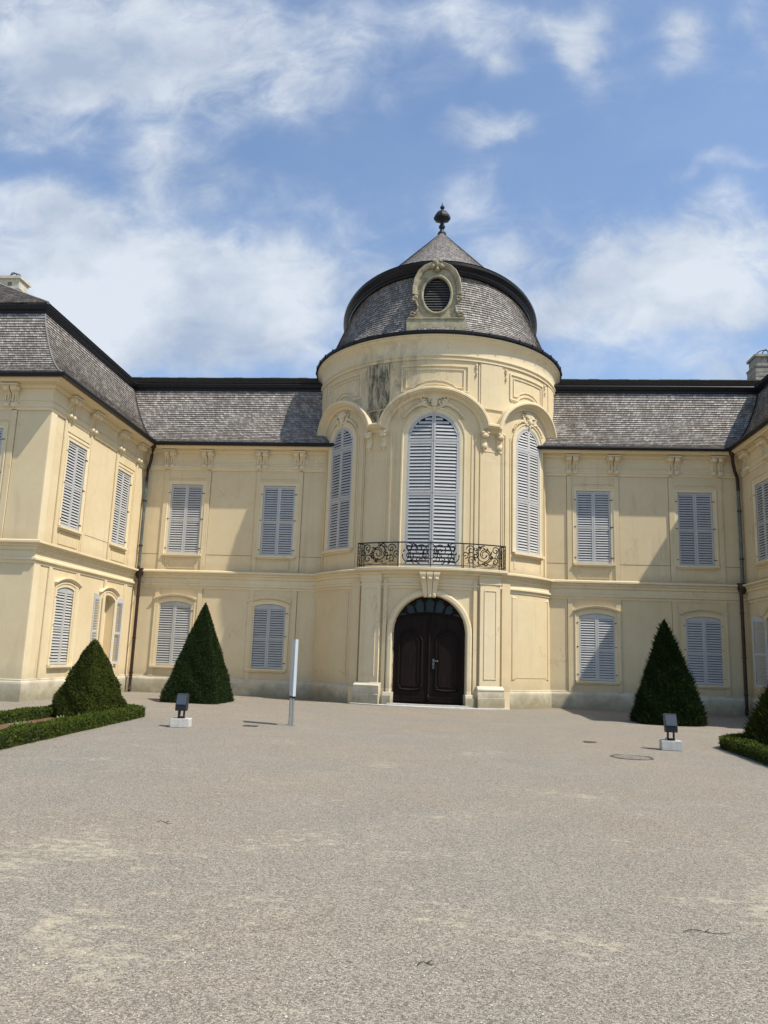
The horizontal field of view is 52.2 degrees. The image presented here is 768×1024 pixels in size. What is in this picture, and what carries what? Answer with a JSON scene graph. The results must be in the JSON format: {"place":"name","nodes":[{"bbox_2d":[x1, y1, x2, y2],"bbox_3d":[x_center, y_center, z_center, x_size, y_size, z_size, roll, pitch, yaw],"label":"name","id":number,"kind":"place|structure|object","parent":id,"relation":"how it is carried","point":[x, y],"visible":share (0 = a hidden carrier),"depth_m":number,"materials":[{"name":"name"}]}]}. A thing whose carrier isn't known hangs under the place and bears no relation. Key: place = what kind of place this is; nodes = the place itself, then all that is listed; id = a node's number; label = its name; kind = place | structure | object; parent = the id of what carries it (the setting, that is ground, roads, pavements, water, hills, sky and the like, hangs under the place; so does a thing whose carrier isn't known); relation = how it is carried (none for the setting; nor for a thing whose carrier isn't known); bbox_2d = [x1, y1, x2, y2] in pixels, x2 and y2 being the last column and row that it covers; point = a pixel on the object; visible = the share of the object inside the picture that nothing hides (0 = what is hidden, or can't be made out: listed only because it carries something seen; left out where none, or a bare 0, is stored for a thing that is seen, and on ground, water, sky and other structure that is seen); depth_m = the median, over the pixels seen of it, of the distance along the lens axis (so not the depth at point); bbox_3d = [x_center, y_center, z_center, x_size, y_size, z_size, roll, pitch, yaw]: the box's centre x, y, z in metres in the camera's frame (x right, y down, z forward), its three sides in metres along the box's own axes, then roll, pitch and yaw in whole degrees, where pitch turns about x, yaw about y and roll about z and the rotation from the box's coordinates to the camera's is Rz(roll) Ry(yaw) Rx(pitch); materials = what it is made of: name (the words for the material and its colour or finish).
{"place":"outdoors","nodes":[
{"label":"outdoors","id":0,"kind":"place"},
{"bbox_2d":[0,691,767,1023],"bbox_3d":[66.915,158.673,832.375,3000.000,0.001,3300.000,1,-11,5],"label":"ground","id":1,"kind":"structure","parent":0,"point":[158,769],"depth_m":6.03,"materials":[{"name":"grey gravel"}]},
{"bbox_2d":[0,717,56,728],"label":"flower bed","id":2,"kind":"object","parent":1,"relation":"on","point":[2,726],"depth_m":16.40,"materials":[{"name":"soil"}]},
{"bbox_2d":[8,720,24,726],"bbox_3d":[-7.059,4.058,15.027,0.325,0.169,0.310,4,-11,-8],"label":"seedling","id":3,"kind":"object","parent":2,"relation":"on","point":[11,725],"visible":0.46,"depth_m":14.96,"materials":[{"name":"green plant"}]},
{"bbox_2d":[0,703,145,749],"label":"box hedge","id":4,"kind":"object","parent":2,"relation":"on","point":[20,734],"visible":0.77,"depth_m":15.33,"materials":[{"name":"green plant"}]},
{"bbox_2d":[49,639,127,717],"bbox_3d":[-6.807,3.855,18.184,1.587,1.808,1.620,-4,-12,28],"label":"yew pyramid","id":5,"kind":"object","parent":2,"relation":"on","point":[91,684],"visible":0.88,"depth_m":17.81,"materials":[{"name":"green plant"}]},
{"bbox_2d":[169,693,191,727],"bbox_3d":[-4.323,4.239,16.759,0.400,0.700,0.321,2,-11,-1],"label":"floodlight","id":6,"kind":"object","parent":1,"relation":"on","point":[181,704],"visible":1,"depth_m":16.65,"materials":[{"name":"concrete"}]},
{"bbox_2d":[159,603,234,703],"bbox_3d":[-5.941,4.523,25.485,2.031,3.220,2.058,1,-11,7],"label":"yew pyramid","id":7,"kind":"object","parent":1,"relation":"on","point":[199,674],"visible":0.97,"depth_m":24.86,"materials":[{"name":"green plant"}]},
{"bbox_2d":[286,639,298,725],"bbox_3d":[-2.110,3.944,18.182,0.140,1.950,0.460,5,-11,-17],"label":"info pylon","id":8,"kind":"object","parent":1,"relation":"on","point":[293,672],"visible":1,"depth_m":18.11,"materials":[{"name":"metal"}]},
{"bbox_2d":[0,202,767,715],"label":"palace","id":9,"kind":"structure","parent":1,"relation":"on","point":[438,482],"depth_m":29.11,"materials":[{"name":"paint"}]},
{"bbox_2d":[0,423,8,490],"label":"window","id":10,"kind":"structure","parent":9,"relation":"in","point":[3,432],"depth_m":23.99,"materials":[{"name":"paint"}]},
{"bbox_2d":[46,578,82,668],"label":"window","id":11,"kind":"structure","parent":9,"relation":"in","point":[57,644],"depth_m":25.00,"materials":[{"name":"paint"}]},
{"bbox_2d":[58,434,90,535],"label":"window","id":12,"kind":"structure","parent":9,"relation":"in","point":[70,490],"depth_m":25.67,"materials":[{"name":"paint"}]},
{"bbox_2d":[89,587,123,665],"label":"window","id":13,"kind":"structure","parent":9,"relation":"in","point":[120,601],"depth_m":28.73,"materials":[{"name":"paint"}]},
{"bbox_2d":[109,463,133,550],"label":"window","id":14,"kind":"structure","parent":9,"relation":"in","point":[119,508],"depth_m":29.46,"materials":[{"name":"paint"}]},
{"bbox_2d":[149,593,196,668],"bbox_3d":[-8.159,4.600,30.321,1.718,2.875,0.270,1,-11,5],"label":"window","id":15,"kind":"structure","parent":9,"relation":"in","point":[176,619],"depth_m":30.36,"materials":[{"name":"paint"}]},
{"bbox_2d":[162,480,206,556],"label":"window","id":16,"kind":"structure","parent":9,"relation":"in","point":[186,513],"depth_m":31.12,"materials":[{"name":"paint"}]},
{"bbox_2d":[244,596,290,672],"bbox_3d":[-4.453,4.670,30.010,1.718,2.875,0.270,1,-11,5],"label":"window","id":17,"kind":"structure","parent":9,"relation":"in","point":[271,622],"depth_m":30.01,"materials":[{"name":"paint"}]},
{"bbox_2d":[256,482,299,559],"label":"window","id":18,"kind":"structure","parent":9,"relation":"in","point":[277,536],"depth_m":30.81,"materials":[{"name":"paint"}]},
{"bbox_2d":[322,422,357,567],"bbox_3d":[-1.661,-0.710,29.720,0.349,5.581,1.814,10,-13,-38],"label":"window","id":19,"kind":"structure","parent":9,"relation":"in","point":[343,501],"depth_m":29.73,"materials":[{"name":"paint"}]},
{"bbox_2d":[386,596,468,707],"bbox_3d":[1.541,4.651,26.923,3.000,4.000,0.570,1,-11,5],"label":"entrance door","id":20,"kind":"structure","parent":9,"relation":"in","point":[429,645],"depth_m":27.03,"materials":[{"name":"wood"}]},
{"bbox_2d":[398,407,465,567],"bbox_3d":[1.737,-0.915,28.014,2.322,5.871,0.300,1,-11,5],"label":"window","id":21,"kind":"structure","parent":9,"relation":"in","point":[433,444],"depth_m":28.01,"materials":[{"name":"paint"}]},
{"bbox_2d":[511,423,544,572],"bbox_3d":[5.363,-0.578,29.130,1.814,5.581,0.349,11,-14,-41],"label":"window","id":22,"kind":"structure","parent":9,"relation":"in","point":[524,504],"depth_m":29.14,"materials":[{"name":"paint"}]},
{"bbox_2d":[572,487,615,566],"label":"window","id":23,"kind":"structure","parent":9,"relation":"in","point":[593,532],"depth_m":29.79,"materials":[{"name":"paint"}]},
{"bbox_2d":[574,605,620,684],"bbox_3d":[7.881,4.902,28.974,1.718,2.875,0.270,1,-11,5],"label":"window","id":24,"kind":"structure","parent":9,"relation":"in","point":[595,632],"depth_m":28.97,"materials":[{"name":"paint"}]},
{"bbox_2d":[673,488,719,569],"bbox_3d":[11.717,0.631,29.471,1.590,3.070,0.270,1,-11,5],"label":"window","id":25,"kind":"structure","parent":9,"relation":"in","point":[695,525],"depth_m":29.47,"materials":[{"name":"paint"}]},
{"bbox_2d":[680,608,729,688],"bbox_3d":[11.727,4.974,28.651,1.718,2.875,0.270,1,-11,5],"label":"window","id":26,"kind":"structure","parent":9,"relation":"in","point":[701,634],"depth_m":28.68,"materials":[{"name":"paint"}]},
{"bbox_2d":[751,606,767,687],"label":"window","id":27,"kind":"structure","parent":9,"relation":"in","point":[759,621],"depth_m":27.05,"materials":[{"name":"paint"}]},
{"bbox_2d":[752,473,767,565],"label":"window","id":28,"kind":"structure","parent":9,"relation":"in","point":[763,486],"depth_m":27.66,"materials":[{"name":"paint"}]},
{"bbox_2d":[610,754,653,759],"bbox_3d":[4.423,4.371,13.973,0.756,0.014,0.756,1,-11,5],"label":"manhole cover","id":29,"kind":"object","parent":1,"relation":"on","point":[629,757],"visible":1,"depth_m":13.93,"materials":[{"name":"metal"}]},
{"bbox_2d":[627,618,707,726],"bbox_3d":[8.315,4.639,23.067,2.235,3.073,2.205,1,-11,5],"label":"yew pyramid","id":30,"kind":"object","parent":1,"relation":"on","point":[667,684],"visible":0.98,"depth_m":22.42,"materials":[{"name":"green plant"}]},
{"bbox_2d":[659,713,682,750],"bbox_3d":[5.678,4.354,15.525,0.400,0.700,0.321,0,-11,12],"label":"floodlight","id":31,"kind":"object","parent":1,"relation":"on","point":[670,725],"visible":1,"depth_m":15.41,"materials":[{"name":"concrete"}]},
{"label":"flower bed","id":32,"kind":"structure","parent":1,"relation":"on","visible":0},
{"bbox_2d":[717,732,767,765],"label":"box hedge","id":33,"kind":"object","parent":32,"relation":"on","point":[736,743],"visible":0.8,"depth_m":14.84,"materials":[{"name":"green plant"}]},
{"bbox_2d":[737,677,767,744],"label":"yew pyramid","id":34,"kind":"object","parent":32,"relation":"on","point":[756,728],"visible":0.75,"depth_m":15.90,"materials":[{"name":"green plant"}]},
{"bbox_2d":[0,0,767,379],"label":"sky","id":35,"kind":"structure","parent":0,"point":[200,188],"materials":[{"name":"blue"}]},
{"bbox_2d":[683,929,727,933],"bbox_3d":[1.982,2.588,4.840,0.280,0.016,0.056,1,-11,3],"label":"twig","id":36,"kind":"object","parent":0,"point":[704,931],"visible":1,"depth_m":4.83,"materials":[{"name":"brown wood"}]}
]}

